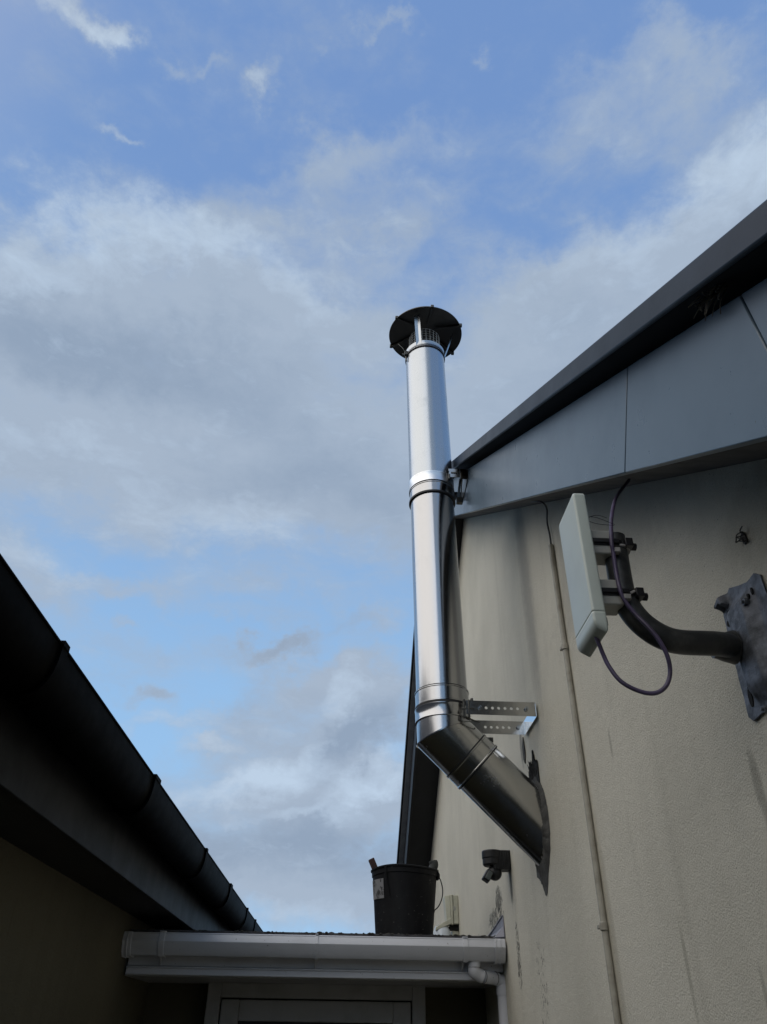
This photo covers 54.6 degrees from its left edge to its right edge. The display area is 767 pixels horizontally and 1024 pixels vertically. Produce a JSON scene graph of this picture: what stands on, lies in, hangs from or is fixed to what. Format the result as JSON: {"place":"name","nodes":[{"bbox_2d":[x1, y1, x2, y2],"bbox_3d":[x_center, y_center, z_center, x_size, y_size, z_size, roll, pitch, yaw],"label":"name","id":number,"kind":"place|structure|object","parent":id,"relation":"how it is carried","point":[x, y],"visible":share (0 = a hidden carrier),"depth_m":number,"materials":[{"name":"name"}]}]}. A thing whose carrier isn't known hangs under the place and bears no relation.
{"place":"outdoors","nodes":[
{"label":"outdoors","id":0,"kind":"place"},
{"bbox_2d":[0,0,766,933],"label":"sky","id":1,"kind":"structure","parent":0,"point":[218,218],"materials":[{"name":"blue"}]},
{"label":"ground","id":2,"kind":"structure","parent":0,"visible":0},
{"bbox_2d":[0,554,262,1023],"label":"neighbouring house","id":3,"kind":"structure","parent":2,"relation":"on","point":[103,849],"depth_m":2.14,"materials":[{"name":"black plastic"}]},
{"bbox_2d":[121,915,507,1023],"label":"link porch","id":4,"kind":"object","parent":2,"relation":"on","point":[214,977],"visible":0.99,"depth_m":3.16,"materials":[{"name":"white plastic"}]},
{"bbox_2d":[204,983,425,1023],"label":"door","id":5,"kind":"structure","parent":4,"relation":"in","point":[226,1003],"depth_m":3.42,"materials":[{"name":"white plastic"}]},
{"bbox_2d":[142,928,495,936],"bbox_3d":[-0.266,1.806,3.189,1.532,0.013,0.058,2,-35,-2],"label":"roof grit","id":6,"kind":"object","parent":4,"relation":"on","point":[326,932],"visible":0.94,"depth_m":3.18,"materials":[{"name":"grey gravel"}]},
{"bbox_2d":[371,864,442,934],"bbox_3d":[0.109,1.850,3.518,0.345,0.288,0.329,2,-35,-2],"label":"bucket","id":7,"kind":"object","parent":4,"relation":"on","point":[404,898],"visible":0.92,"depth_m":3.43,"materials":[{"name":"black plastic"}]},
{"bbox_2d":[368,858,377,868],"bbox_3d":[-0.003,1.790,3.541,0.146,0.259,0.023,8,-36,-10],"label":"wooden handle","id":8,"kind":"object","parent":7,"relation":"in","point":[372,862],"visible":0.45,"depth_m":3.58,"materials":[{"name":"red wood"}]},
{"bbox_2d":[429,860,437,868],"bbox_3d":[0.196,1.815,3.543,0.138,0.286,0.045,-1,-35,3],"label":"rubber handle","id":9,"kind":"object","parent":7,"relation":"in","point":[433,863],"visible":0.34,"depth_m":3.60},
{"bbox_2d":[396,200,766,1023],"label":"gable house","id":10,"kind":"structure","parent":2,"relation":"on","point":[658,398],"depth_m":1.72,"materials":[{"name":"beige paint"}]},
{"bbox_2d":[433,894,458,934],"bbox_3d":[0.372,2.493,4.449,0.151,0.360,0.117,2,-35,-2],"label":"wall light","id":11,"kind":"object","parent":10,"relation":"attached to","point":[451,910],"visible":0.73,"depth_m":4.45,"materials":[{"name":"beige plastic"}]},
{"bbox_2d":[389,305,542,865],"bbox_3d":[0.387,0.115,3.327,0.746,2.764,0.416,2,-35,-2],"label":"flue pipe","id":12,"kind":"object","parent":10,"relation":"attached to","point":[477,766],"visible":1,"depth_m":2.99,"materials":[{"name":"silver metal"}]},
{"bbox_2d":[482,849,510,882],"bbox_3d":[0.472,1.498,3.139,0.121,0.125,0.086,2,-35,-2],"label":"movement sensor","id":13,"kind":"object","parent":10,"relation":"attached to","point":[497,862],"visible":1,"depth_m":3.12,"materials":[{"name":"black plastic"}]},
{"bbox_2d":[531,501,551,543],"bbox_3d":[0.569,0.023,2.795,0.057,0.369,0.297,2,-35,-2],"label":"wire","id":14,"kind":"object","parent":10,"relation":"attached to","point":[542,502],"visible":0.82,"depth_m":2.68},
{"bbox_2d":[548,544,621,1023],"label":"cable conduit","id":15,"kind":"object","parent":10,"relation":"attached to","point":[602,926],"visible":1,"depth_m":2.12,"materials":[{"name":"beige plastic"}]},
{"bbox_2d":[605,532,766,720],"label":"aerial bracket","id":16,"kind":"object","parent":10,"relation":"attached to","point":[740,644],"visible":0.91,"depth_m":1.28,"materials":[{"name":"black metal"}]},
{"bbox_2d":[559,493,647,656],"bbox_3d":[0.409,0.113,1.361,0.118,0.286,0.110,2,-35,-2],"label":"panel aerial","id":17,"kind":"object","parent":16,"relation":"attached to","point":[595,599],"visible":0.96,"depth_m":1.33,"materials":[{"name":"white plastic"}]},
{"bbox_2d":[594,479,671,695],"bbox_3d":[0.511,0.087,1.474,0.098,0.657,0.350,-26,-43,33],"label":"aerial cable","id":18,"kind":"object","parent":17,"relation":"attached to","point":[625,598],"visible":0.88,"depth_m":1.26,"materials":[{"name":"black rubber"}]},
{"bbox_2d":[688,282,727,320],"bbox_3d":[0.460,-0.308,1.052,0.031,0.088,0.092,2,-35,-2],"label":"nest straw","id":19,"kind":"object","parent":10,"relation":"attached to","point":[706,305],"visible":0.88,"depth_m":1.05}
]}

